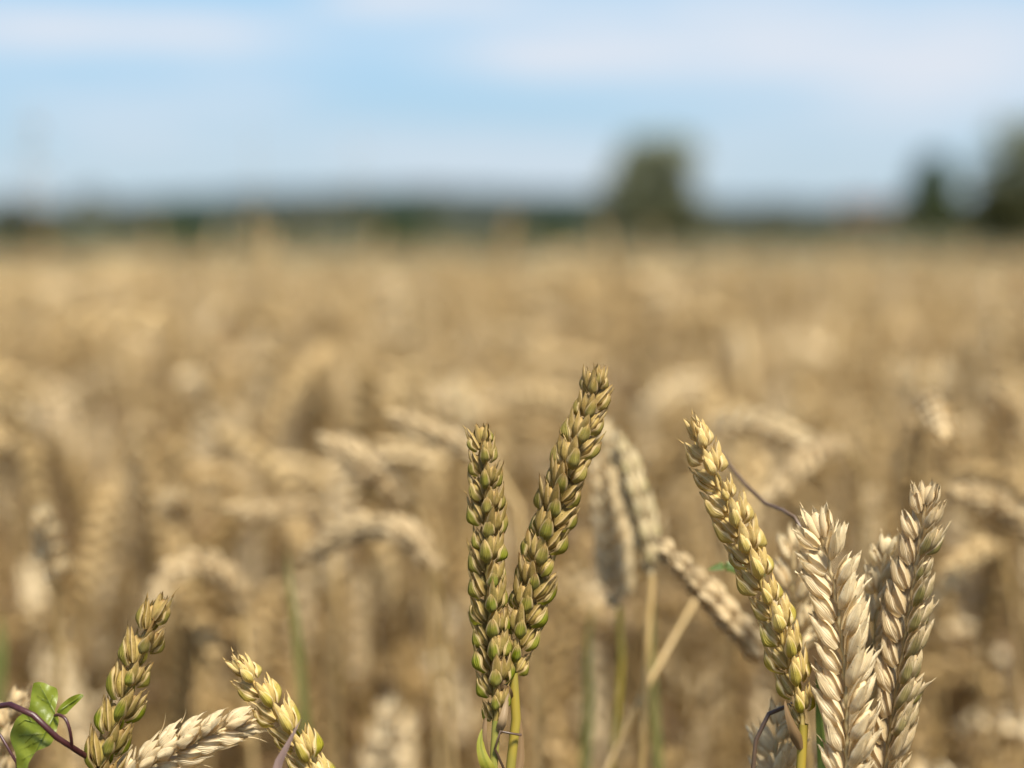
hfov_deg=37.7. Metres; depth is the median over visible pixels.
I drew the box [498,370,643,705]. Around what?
wheat stalk
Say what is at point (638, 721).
wheat stalk
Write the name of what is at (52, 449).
wheat stalk
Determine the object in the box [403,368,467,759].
wheat stalk
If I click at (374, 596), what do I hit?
wheat stalk
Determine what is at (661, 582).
wheat stalk
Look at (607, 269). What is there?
wheat stalk
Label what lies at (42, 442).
wheat stalk
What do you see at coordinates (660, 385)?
wheat stalk
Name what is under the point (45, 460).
wheat stalk
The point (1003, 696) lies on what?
wheat stalk
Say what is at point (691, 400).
wheat stalk
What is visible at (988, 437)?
wheat stalk
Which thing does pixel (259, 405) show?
wheat stalk
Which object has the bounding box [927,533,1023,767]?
wheat stalk
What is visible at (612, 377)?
wheat stalk
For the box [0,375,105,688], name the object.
wheat stalk
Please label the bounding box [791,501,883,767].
wheat stalk
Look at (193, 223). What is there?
bush
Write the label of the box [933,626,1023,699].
wheat stalk
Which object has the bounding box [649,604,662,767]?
grass blade
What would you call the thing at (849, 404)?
wheat stalk
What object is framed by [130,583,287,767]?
wheat stalk
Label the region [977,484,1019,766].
wheat stalk
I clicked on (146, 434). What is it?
wheat stalk
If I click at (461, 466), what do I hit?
wheat stalk
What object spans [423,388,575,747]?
wheat stalk
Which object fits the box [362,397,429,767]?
wheat stalk
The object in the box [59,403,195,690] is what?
wheat stalk
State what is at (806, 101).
sky
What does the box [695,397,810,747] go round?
wheat stalk
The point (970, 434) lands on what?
wheat stalk
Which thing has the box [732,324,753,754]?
wheat stalk
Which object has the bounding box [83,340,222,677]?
wheat stalk
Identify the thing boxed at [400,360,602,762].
wheat stalk
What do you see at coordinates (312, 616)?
wheat stalk
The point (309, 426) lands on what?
wheat stalk
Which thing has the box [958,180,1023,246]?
bush
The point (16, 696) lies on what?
wheat stalk
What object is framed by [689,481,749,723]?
wheat stalk
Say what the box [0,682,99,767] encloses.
bindweed vine
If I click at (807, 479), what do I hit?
wheat stalk
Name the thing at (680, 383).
wheat stalk
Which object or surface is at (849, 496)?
wheat stalk
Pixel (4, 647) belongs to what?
grass blade
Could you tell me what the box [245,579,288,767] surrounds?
wheat stalk
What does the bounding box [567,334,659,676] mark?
wheat stalk
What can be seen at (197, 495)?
wheat stalk
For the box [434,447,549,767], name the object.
wheat stalk
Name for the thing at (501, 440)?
wheat stalk
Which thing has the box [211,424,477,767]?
wheat stalk
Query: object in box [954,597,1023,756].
wheat stalk
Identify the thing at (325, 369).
wheat stalk
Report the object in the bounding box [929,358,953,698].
wheat stalk
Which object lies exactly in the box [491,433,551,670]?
wheat stalk
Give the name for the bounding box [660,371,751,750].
wheat stalk
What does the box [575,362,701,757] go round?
wheat stalk
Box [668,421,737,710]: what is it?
wheat stalk
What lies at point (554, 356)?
wheat stalk
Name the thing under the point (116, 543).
wheat stalk
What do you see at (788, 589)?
wheat stalk
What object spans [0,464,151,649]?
wheat stalk
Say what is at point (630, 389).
wheat stalk
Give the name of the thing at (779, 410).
wheat stalk
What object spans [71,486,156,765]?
wheat stalk
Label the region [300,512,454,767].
wheat stalk
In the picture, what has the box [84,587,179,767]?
wheat stalk
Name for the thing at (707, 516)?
wheat stalk
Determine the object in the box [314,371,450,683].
wheat stalk
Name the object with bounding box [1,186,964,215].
hills
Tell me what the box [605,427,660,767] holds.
wheat stalk
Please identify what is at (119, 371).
wheat stalk
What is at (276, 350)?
wheat stalk
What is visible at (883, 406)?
wheat stalk
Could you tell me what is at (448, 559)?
wheat stalk
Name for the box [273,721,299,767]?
grass blade
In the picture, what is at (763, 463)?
wheat stalk
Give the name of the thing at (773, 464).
wheat stalk
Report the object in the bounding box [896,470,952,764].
wheat stalk
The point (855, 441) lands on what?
wheat stalk
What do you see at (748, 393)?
wheat stalk
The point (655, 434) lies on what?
wheat stalk
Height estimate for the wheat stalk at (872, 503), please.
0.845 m
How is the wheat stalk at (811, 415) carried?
on the ground at (486, 248)
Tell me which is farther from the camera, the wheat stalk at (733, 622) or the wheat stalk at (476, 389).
the wheat stalk at (476, 389)
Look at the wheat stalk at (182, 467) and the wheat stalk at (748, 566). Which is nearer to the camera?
the wheat stalk at (748, 566)
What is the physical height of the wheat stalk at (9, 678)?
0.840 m
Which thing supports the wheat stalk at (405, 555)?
on the ground at (486, 248)
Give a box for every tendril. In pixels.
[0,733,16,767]
[494,730,521,767]
[726,458,801,526]
[751,702,793,767]
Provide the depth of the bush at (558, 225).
51.31 m
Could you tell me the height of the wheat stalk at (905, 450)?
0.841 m
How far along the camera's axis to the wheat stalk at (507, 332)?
1.44 m
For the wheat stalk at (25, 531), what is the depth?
1.27 m
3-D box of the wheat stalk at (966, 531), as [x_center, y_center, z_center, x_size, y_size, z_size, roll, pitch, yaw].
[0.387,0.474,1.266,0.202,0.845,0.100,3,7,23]
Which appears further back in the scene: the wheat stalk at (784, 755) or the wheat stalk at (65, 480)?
the wheat stalk at (65, 480)
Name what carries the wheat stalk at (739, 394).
on the ground at (486, 248)
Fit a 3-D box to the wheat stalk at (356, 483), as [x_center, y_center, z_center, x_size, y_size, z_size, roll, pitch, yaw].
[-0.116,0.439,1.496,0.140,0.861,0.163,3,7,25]
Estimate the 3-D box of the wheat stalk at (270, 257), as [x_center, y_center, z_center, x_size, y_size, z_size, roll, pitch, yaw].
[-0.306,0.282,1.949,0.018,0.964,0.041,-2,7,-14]
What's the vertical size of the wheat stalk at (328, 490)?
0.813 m
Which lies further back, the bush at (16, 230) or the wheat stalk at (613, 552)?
the bush at (16, 230)
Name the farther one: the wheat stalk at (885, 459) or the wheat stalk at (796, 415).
the wheat stalk at (885, 459)
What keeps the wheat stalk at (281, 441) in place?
on the ground at (486, 248)
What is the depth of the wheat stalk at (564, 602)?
1.08 m
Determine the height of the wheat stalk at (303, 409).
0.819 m
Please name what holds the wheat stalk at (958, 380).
on the ground at (486, 248)
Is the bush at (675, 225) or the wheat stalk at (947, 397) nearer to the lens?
the wheat stalk at (947, 397)
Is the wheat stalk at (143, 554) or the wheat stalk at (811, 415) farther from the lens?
the wheat stalk at (811, 415)
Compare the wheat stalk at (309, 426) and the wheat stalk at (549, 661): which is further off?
the wheat stalk at (309, 426)
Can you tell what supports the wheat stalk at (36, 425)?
on the ground at (486, 248)
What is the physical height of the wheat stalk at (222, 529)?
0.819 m
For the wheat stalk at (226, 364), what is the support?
on the ground at (486, 248)
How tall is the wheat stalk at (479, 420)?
0.860 m
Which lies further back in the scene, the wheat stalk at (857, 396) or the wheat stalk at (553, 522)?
the wheat stalk at (857, 396)
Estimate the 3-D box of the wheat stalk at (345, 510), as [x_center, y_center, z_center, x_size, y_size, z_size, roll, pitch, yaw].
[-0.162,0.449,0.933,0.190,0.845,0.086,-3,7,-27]
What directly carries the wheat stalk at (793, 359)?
on the ground at (486, 248)
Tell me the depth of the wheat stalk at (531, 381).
1.18 m
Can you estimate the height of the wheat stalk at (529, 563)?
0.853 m
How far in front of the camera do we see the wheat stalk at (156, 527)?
0.84 m
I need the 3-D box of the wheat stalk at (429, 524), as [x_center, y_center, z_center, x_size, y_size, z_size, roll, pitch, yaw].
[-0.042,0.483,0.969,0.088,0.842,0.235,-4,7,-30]
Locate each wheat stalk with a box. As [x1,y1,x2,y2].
[0,359,221,703]
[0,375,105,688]
[0,422,53,609]
[0,451,102,691]
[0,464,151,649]
[0,615,15,719]
[0,683,30,767]
[1,382,220,702]
[1,390,242,767]
[1,448,53,457]
[4,402,49,439]
[5,453,85,692]
[7,452,53,763]
[8,356,38,756]
[8,457,107,656]
[8,464,247,684]
[9,457,66,694]
[10,495,159,714]
[15,345,55,755]
[16,309,291,666]
[29,501,71,767]
[30,397,98,663]
[32,385,90,647]
[33,350,236,767]
[33,411,89,645]
[37,435,174,753]
[43,372,207,631]
[51,427,156,731]
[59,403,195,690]
[65,487,108,669]
[68,396,102,596]
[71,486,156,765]
[80,508,168,748]
[82,427,155,723]
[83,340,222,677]
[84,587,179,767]
[90,448,208,715]
[92,413,205,661]
[98,471,355,643]
[102,441,133,732]
[104,409,218,731]
[107,329,347,752]
[116,527,185,759]
[116,700,272,767]
[117,416,273,756]
[123,425,327,750]
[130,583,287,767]
[131,414,180,653]
[133,435,272,767]
[136,457,339,721]
[140,417,173,720]
[145,546,255,767]
[156,486,208,767]
[161,395,227,635]
[163,610,195,739]
[164,442,343,767]
[168,484,248,722]
[169,426,380,767]
[175,341,335,756]
[180,336,395,701]
[185,415,257,752]
[194,328,271,624]
[194,358,307,502]
[205,424,328,750]
[205,497,271,610]
[208,380,229,464]
[209,412,524,752]
[209,483,286,690]
[211,364,324,689]
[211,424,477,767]
[214,334,334,643]
[215,354,288,642]
[215,367,385,767]
[217,411,473,753]
[219,497,338,767]
[221,402,433,749]
[222,354,242,684]
[222,367,455,745]
[223,647,334,767]
[227,340,283,689]
[227,344,364,761]
[235,367,344,560]
[238,394,312,702]
[240,357,478,761]
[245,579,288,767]
[256,307,354,752]
[257,384,329,754]
[257,388,465,749]
[263,228,278,406]
[274,489,388,746]
[276,464,408,755]
[279,402,393,701]
[279,429,379,716]
[282,507,333,760]
[287,381,548,637]
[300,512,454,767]
[310,349,605,747]
[312,343,427,727]
[312,437,356,757]
[312,443,465,711]
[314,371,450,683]
[315,432,442,767]
[317,465,347,563]
[318,361,443,733]
[320,438,780,762]
[343,301,519,754]
[343,457,490,707]
[346,430,396,714]
[347,369,561,766]
[348,394,440,560]
[349,381,637,759]
[352,469,414,733]
[357,504,416,767]
[359,367,567,767]
[360,380,527,724]
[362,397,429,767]
[365,327,543,760]
[365,329,554,602]
[380,273,411,677]
[380,422,562,701]
[381,409,541,767]
[383,425,477,713]
[385,381,497,719]
[388,574,513,747]
[398,450,445,761]
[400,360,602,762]
[401,402,548,767]
[402,435,445,767]
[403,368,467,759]
[406,497,458,767]
[408,403,547,692]
[421,478,545,737]
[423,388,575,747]
[423,506,503,764]
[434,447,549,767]
[438,408,537,764]
[444,375,482,720]
[453,383,502,759]
[462,422,515,767]
[463,373,571,748]
[466,433,512,763]
[476,474,625,738]
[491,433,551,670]
[492,509,510,734]
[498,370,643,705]
[499,215,515,419]
[499,387,828,741]
[500,363,613,767]
[500,400,576,756]
[504,474,523,569]
[512,453,766,740]
[514,370,629,706]
[517,389,592,723]
[518,371,591,722]
[522,444,653,759]
[530,407,812,762]
[539,529,595,767]
[541,420,701,767]
[548,370,709,680]
[558,373,704,764]
[561,436,683,735]
[561,535,645,767]
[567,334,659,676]
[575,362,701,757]
[577,389,773,732]
[584,448,669,749]
[586,370,618,672]
[588,413,634,767]
[598,222,614,366]
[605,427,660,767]
[609,445,673,765]
[618,353,698,744]
[630,363,711,531]
[633,644,639,758]
[635,376,813,682]
[638,446,710,745]
[641,376,721,762]
[648,506,751,767]
[652,533,811,767]
[653,529,690,763]
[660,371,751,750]
[667,482,719,767]
[668,416,728,746]
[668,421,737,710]
[677,394,733,725]
[679,381,692,669]
[679,402,829,734]
[679,412,814,767]
[680,313,856,714]
[680,412,836,624]
[682,407,755,698]
[684,381,817,767]
[685,453,771,767]
[686,349,746,682]
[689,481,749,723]
[694,460,747,765]
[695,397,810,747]
[696,446,759,697]
[702,359,899,760]
[705,393,871,709]
[714,401,748,767]
[717,461,839,722]
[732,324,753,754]
[737,368,872,711]
[741,410,962,749]
[744,698,808,767]
[747,381,815,737]
[756,358,821,672]
[759,433,868,628]
[767,388,819,658]
[767,509,905,763]
[771,522,816,767]
[785,337,815,682]
[790,462,1023,708]
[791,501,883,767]
[792,401,814,549]
[793,487,968,767]
[803,464,960,758]
[803,467,841,560]
[803,474,996,633]
[808,363,937,712]
[808,388,857,681]
[814,380,937,746]
[823,403,1016,747]
[828,432,860,549]
[831,329,1021,693]
[831,424,889,581]
[840,376,857,538]
[846,422,921,719]
[848,366,868,438]
[850,486,878,741]
[859,529,904,763]
[860,419,891,581]
[866,401,956,745]
[866,480,951,767]
[872,367,1023,752]
[872,449,951,767]
[885,478,978,751]
[890,357,928,703]
[896,414,994,676]
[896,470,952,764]
[896,549,1023,767]
[897,416,976,710]
[904,340,991,692]
[909,388,955,757]
[912,364,998,745]
[914,469,1023,762]
[923,364,1006,695]
[924,374,1020,723]
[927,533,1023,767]
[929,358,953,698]
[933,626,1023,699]
[936,395,975,764]
[938,375,959,722]
[938,536,1019,701]
[941,481,1023,538]
[944,517,986,765]
[953,445,1018,726]
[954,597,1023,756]
[955,319,989,427]
[963,340,1020,675]
[977,385,1022,582]
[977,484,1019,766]
[979,381,1023,449]
[993,537,1018,692]
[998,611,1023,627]
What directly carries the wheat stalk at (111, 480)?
on the ground at (486, 248)
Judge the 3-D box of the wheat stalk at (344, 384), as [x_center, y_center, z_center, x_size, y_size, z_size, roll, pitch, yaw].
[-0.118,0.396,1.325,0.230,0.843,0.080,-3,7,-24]
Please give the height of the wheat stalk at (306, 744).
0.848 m
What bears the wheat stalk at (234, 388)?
on the ground at (486, 248)
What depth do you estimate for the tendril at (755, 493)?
0.50 m
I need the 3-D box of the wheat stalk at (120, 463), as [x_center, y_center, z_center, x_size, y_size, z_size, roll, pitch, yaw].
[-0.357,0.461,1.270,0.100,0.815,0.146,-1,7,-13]
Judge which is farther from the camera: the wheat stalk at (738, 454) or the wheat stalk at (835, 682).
the wheat stalk at (738, 454)
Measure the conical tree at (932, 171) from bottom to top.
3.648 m
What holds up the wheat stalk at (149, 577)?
on the ground at (486, 248)
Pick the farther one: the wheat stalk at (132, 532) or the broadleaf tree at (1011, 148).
the broadleaf tree at (1011, 148)
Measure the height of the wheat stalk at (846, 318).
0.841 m
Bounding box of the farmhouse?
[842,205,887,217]
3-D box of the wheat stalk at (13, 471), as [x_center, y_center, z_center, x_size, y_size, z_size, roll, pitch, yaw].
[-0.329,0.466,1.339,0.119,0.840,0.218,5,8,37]
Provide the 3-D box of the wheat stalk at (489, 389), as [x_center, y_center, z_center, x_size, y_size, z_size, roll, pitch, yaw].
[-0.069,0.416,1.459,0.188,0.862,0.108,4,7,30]
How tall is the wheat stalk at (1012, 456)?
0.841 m
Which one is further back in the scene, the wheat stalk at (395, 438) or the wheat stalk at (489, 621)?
the wheat stalk at (395, 438)
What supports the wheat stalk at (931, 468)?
on the ground at (486, 248)
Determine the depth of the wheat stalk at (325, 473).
1.26 m
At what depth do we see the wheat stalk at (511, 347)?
1.52 m
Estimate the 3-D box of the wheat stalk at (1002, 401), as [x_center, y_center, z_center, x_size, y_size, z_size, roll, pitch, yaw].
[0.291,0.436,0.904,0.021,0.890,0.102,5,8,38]
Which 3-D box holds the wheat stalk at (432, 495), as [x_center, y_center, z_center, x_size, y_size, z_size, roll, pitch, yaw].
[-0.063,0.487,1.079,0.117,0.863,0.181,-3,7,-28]
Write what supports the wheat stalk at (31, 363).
on the ground at (486, 248)
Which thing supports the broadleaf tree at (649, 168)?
on the ground at (486, 248)
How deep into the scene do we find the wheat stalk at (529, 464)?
1.34 m
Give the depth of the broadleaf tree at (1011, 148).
65.27 m
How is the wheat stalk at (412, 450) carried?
on the ground at (486, 248)
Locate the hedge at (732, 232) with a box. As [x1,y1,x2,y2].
[0,187,987,240]
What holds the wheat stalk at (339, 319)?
on the ground at (486, 248)
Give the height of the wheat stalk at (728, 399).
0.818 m
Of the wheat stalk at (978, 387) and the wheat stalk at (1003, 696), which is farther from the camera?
the wheat stalk at (978, 387)
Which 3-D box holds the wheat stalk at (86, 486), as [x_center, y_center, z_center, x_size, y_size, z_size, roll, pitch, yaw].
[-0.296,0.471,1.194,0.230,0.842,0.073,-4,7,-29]
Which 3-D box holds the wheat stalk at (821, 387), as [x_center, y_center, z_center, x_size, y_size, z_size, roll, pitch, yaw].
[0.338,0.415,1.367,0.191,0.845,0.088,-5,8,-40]
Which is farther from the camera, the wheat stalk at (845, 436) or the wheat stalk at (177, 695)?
the wheat stalk at (845, 436)
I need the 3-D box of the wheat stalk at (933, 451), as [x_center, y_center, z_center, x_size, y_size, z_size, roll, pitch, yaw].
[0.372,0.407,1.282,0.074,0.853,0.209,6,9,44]
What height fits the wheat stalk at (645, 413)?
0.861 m
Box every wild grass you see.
[22,102,67,395]
[252,127,264,282]
[356,136,368,305]
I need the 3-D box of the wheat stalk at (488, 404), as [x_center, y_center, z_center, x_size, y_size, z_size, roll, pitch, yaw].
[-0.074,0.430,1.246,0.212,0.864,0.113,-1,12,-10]
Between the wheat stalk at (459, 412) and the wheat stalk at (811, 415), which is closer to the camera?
the wheat stalk at (459, 412)
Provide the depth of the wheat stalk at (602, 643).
1.13 m
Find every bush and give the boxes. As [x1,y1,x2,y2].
[0,214,71,245]
[154,203,233,243]
[358,201,435,243]
[519,205,597,243]
[631,207,709,241]
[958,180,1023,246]
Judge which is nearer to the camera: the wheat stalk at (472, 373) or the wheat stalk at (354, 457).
the wheat stalk at (354, 457)
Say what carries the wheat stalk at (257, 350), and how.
on the ground at (486, 248)
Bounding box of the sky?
[0,0,1023,206]
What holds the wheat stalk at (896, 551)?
on the ground at (486, 248)
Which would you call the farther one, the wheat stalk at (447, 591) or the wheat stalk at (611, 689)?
the wheat stalk at (611, 689)
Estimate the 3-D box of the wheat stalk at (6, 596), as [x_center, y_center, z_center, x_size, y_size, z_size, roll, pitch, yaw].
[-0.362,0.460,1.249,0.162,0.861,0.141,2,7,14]
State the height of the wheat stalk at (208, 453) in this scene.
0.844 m
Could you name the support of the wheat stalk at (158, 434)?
on the ground at (486, 248)
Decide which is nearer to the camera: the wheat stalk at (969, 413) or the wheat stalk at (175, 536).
the wheat stalk at (175, 536)
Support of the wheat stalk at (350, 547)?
on the ground at (486, 248)
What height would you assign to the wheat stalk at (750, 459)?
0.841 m
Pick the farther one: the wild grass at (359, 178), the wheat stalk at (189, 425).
the wild grass at (359, 178)
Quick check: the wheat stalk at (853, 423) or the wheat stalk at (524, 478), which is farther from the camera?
the wheat stalk at (524, 478)
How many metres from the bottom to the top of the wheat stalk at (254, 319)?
0.860 m
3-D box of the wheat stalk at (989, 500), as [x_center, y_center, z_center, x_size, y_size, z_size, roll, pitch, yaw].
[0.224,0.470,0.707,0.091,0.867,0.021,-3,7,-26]
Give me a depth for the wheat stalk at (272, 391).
1.36 m
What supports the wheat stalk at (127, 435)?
on the ground at (486, 248)
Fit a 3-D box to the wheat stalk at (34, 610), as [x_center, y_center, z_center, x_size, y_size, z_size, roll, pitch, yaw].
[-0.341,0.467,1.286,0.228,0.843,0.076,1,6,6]
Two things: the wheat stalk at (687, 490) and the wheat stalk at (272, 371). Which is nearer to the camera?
the wheat stalk at (687, 490)
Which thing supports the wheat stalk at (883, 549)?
on the ground at (486, 248)
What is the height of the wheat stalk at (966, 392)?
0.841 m
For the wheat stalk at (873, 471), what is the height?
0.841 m
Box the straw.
[605,598,697,767]
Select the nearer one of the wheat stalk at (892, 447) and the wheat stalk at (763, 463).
the wheat stalk at (763, 463)
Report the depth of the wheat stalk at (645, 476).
1.23 m
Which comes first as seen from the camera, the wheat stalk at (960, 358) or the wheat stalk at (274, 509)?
the wheat stalk at (274, 509)
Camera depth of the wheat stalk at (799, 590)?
0.51 m
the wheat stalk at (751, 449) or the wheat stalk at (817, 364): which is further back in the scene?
the wheat stalk at (817, 364)
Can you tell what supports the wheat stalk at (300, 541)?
on the ground at (486, 248)
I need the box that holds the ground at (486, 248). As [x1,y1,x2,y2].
[0,216,1023,762]
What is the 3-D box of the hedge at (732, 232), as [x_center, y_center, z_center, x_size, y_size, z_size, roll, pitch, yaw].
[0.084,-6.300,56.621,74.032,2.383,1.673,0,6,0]
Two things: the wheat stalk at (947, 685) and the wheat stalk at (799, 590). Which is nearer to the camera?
the wheat stalk at (799, 590)
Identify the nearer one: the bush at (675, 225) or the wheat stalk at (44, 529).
the wheat stalk at (44, 529)
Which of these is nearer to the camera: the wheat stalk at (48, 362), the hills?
the wheat stalk at (48, 362)
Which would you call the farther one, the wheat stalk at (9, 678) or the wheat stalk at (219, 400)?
the wheat stalk at (219, 400)
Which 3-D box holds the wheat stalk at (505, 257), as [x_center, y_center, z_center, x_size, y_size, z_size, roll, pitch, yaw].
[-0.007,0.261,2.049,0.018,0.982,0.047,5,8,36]
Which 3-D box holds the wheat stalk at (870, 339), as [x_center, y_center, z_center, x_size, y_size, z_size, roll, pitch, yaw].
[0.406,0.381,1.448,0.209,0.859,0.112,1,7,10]
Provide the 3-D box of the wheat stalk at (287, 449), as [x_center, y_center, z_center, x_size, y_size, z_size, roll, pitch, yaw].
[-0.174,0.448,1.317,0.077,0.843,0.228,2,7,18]
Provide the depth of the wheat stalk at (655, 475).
0.86 m
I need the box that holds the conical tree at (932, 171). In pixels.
[893,152,967,239]
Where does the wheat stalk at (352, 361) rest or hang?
on the ground at (486, 248)
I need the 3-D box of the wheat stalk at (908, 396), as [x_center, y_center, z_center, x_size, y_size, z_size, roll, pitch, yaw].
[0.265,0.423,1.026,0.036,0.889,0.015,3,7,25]
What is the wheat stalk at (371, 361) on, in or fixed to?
on the ground at (486, 248)
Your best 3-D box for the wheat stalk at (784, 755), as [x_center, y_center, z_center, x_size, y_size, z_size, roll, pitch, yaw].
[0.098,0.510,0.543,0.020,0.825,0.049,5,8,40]
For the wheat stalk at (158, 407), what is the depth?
1.30 m
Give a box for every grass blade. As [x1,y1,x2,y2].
[0,615,8,729]
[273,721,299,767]
[287,548,311,756]
[579,602,594,767]
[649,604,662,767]
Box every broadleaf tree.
[594,129,705,238]
[963,114,1023,188]
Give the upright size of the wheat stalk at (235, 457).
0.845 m
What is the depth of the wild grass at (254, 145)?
2.91 m
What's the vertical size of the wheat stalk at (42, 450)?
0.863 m
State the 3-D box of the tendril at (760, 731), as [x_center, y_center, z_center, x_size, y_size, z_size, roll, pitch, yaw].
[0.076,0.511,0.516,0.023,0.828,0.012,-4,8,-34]
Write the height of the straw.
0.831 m
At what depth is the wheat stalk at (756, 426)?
0.74 m
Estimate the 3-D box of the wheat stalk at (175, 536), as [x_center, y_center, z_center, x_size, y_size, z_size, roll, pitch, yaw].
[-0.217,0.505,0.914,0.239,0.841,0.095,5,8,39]
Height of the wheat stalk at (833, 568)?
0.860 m
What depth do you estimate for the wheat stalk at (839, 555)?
1.30 m
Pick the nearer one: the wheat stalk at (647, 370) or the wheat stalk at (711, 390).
the wheat stalk at (711, 390)
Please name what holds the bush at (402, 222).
on the ground at (486, 248)
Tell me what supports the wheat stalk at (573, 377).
on the ground at (486, 248)
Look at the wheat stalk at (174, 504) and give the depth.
0.77 m
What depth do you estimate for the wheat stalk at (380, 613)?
1.23 m
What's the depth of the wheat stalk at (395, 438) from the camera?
1.35 m
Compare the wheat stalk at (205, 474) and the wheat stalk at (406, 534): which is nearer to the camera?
the wheat stalk at (406, 534)
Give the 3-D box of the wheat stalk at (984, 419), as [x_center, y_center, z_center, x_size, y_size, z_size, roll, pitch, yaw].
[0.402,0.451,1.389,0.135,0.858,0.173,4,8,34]
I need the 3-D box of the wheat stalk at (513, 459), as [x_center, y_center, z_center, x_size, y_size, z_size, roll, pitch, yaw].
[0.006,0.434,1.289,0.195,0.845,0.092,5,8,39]
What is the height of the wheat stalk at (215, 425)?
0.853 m
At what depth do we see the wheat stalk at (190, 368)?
1.43 m
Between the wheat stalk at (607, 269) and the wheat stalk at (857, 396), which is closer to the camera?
the wheat stalk at (857, 396)
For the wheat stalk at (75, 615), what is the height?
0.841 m
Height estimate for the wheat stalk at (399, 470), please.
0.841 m
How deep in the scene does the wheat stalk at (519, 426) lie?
1.09 m
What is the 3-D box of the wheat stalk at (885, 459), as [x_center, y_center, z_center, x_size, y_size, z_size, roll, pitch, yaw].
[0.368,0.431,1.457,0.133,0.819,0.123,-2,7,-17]
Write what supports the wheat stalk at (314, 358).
on the ground at (486, 248)
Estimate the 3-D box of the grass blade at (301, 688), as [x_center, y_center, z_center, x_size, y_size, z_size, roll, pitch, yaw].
[-0.089,0.486,0.684,0.009,0.840,0.016,-5,8,-38]
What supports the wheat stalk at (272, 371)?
on the ground at (486, 248)
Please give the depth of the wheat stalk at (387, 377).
1.21 m
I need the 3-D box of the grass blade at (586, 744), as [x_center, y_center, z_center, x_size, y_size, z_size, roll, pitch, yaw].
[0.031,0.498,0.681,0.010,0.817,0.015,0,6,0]
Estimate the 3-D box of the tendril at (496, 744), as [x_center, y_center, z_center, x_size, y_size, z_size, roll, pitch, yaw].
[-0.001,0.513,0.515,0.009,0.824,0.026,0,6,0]
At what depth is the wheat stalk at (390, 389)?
1.02 m
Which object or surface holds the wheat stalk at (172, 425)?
on the ground at (486, 248)
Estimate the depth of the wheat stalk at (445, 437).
0.66 m
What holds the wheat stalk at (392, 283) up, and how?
on the ground at (486, 248)
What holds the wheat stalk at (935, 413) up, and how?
on the ground at (486, 248)
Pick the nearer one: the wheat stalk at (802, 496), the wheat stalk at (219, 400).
the wheat stalk at (802, 496)
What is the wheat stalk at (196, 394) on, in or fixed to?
on the ground at (486, 248)
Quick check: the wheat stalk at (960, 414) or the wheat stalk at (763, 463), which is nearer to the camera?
the wheat stalk at (763, 463)
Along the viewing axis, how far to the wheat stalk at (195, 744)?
0.46 m
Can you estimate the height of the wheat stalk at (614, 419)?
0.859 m
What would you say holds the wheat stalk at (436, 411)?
on the ground at (486, 248)
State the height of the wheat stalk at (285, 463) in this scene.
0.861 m
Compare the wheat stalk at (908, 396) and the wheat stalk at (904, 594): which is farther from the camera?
the wheat stalk at (908, 396)
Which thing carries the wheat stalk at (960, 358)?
on the ground at (486, 248)
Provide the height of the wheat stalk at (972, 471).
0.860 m
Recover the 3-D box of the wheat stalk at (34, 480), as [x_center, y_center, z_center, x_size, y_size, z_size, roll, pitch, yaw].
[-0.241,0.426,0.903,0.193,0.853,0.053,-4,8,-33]
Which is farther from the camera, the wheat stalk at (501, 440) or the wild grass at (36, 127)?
the wild grass at (36, 127)
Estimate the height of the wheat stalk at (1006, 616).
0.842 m
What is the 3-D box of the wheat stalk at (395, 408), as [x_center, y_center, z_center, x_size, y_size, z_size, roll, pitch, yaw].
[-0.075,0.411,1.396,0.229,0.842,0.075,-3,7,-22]
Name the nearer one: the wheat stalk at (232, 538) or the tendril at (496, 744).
the tendril at (496, 744)
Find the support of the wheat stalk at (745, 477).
on the ground at (486, 248)
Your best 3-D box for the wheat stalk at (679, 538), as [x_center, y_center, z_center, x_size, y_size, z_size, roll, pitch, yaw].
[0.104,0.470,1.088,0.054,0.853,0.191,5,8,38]
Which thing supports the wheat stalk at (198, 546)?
on the ground at (486, 248)
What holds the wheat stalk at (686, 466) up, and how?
on the ground at (486, 248)
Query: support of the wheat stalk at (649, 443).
on the ground at (486, 248)
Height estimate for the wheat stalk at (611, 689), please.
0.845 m
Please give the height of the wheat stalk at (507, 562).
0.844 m
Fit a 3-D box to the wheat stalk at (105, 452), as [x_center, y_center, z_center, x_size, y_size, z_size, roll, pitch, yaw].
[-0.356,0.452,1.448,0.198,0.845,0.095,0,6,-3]
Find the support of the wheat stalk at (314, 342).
on the ground at (486, 248)
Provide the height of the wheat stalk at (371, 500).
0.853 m
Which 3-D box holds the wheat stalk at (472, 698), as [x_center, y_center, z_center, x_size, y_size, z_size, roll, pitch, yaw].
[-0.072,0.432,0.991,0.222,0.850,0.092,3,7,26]
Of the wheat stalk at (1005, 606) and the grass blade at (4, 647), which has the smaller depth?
the grass blade at (4, 647)
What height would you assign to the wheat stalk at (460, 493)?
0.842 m
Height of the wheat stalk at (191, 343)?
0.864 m
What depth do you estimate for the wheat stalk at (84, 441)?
1.51 m

